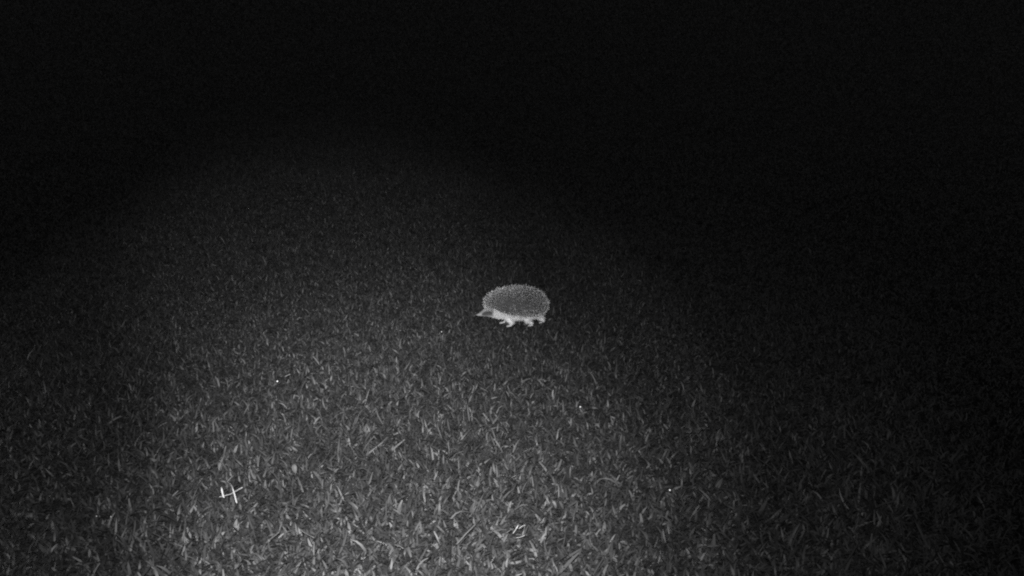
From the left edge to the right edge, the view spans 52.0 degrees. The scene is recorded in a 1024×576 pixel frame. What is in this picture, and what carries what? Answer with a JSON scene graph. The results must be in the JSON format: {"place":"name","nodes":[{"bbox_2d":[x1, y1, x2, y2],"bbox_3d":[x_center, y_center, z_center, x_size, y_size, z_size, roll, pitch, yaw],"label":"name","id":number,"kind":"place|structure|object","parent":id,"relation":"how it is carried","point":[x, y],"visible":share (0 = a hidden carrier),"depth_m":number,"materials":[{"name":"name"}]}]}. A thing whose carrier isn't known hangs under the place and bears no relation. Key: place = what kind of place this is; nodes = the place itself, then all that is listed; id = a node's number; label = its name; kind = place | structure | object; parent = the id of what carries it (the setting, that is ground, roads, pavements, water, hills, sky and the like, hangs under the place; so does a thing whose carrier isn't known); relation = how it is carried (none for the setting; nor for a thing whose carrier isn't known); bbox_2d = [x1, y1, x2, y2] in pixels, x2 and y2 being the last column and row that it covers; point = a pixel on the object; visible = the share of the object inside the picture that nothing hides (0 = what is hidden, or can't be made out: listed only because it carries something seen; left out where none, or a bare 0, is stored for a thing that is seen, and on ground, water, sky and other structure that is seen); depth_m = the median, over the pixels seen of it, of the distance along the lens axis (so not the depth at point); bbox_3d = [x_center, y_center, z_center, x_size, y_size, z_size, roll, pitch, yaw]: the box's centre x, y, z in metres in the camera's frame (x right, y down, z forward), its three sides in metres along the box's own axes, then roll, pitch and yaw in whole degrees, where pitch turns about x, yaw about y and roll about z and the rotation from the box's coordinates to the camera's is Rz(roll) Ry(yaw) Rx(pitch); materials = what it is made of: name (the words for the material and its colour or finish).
{"place":"outdoors","nodes":[
{"label":"outdoors","id":0,"kind":"place"},
{"bbox_2d":[0,0,1023,575],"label":"ground","id":1,"kind":"structure","parent":0,"point":[442,68],"depth_m":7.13,"materials":[{"name":"plant"}]},
{"bbox_2d":[292,464,296,473],"bbox_3d":[-0.483,0.403,2.332,0.011,0.023,0.007,-7,-23,-24],"label":"fallen leaf","id":2,"kind":"object","parent":1,"relation":"on","point":[294,468],"visible":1,"depth_m":2.33,"materials":[{"name":"white plant"}]},
{"bbox_2d":[456,525,474,543],"bbox_3d":[-0.090,0.477,2.035,0.005,0.014,0.063,10,19,31],"label":"grass clipping","id":3,"kind":"object","parent":1,"relation":"on","point":[465,534],"depth_m":2.03,"materials":[{"name":"plant"}]},
{"bbox_2d":[476,283,549,326],"bbox_3d":[0.004,0.051,3.379,0.243,0.130,0.164,-1,16,-3],"label":"hedgehog","id":4,"kind":"object","parent":1,"relation":"on","point":[512,305],"visible":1,"depth_m":3.34,"materials":[{"name":"fur"}]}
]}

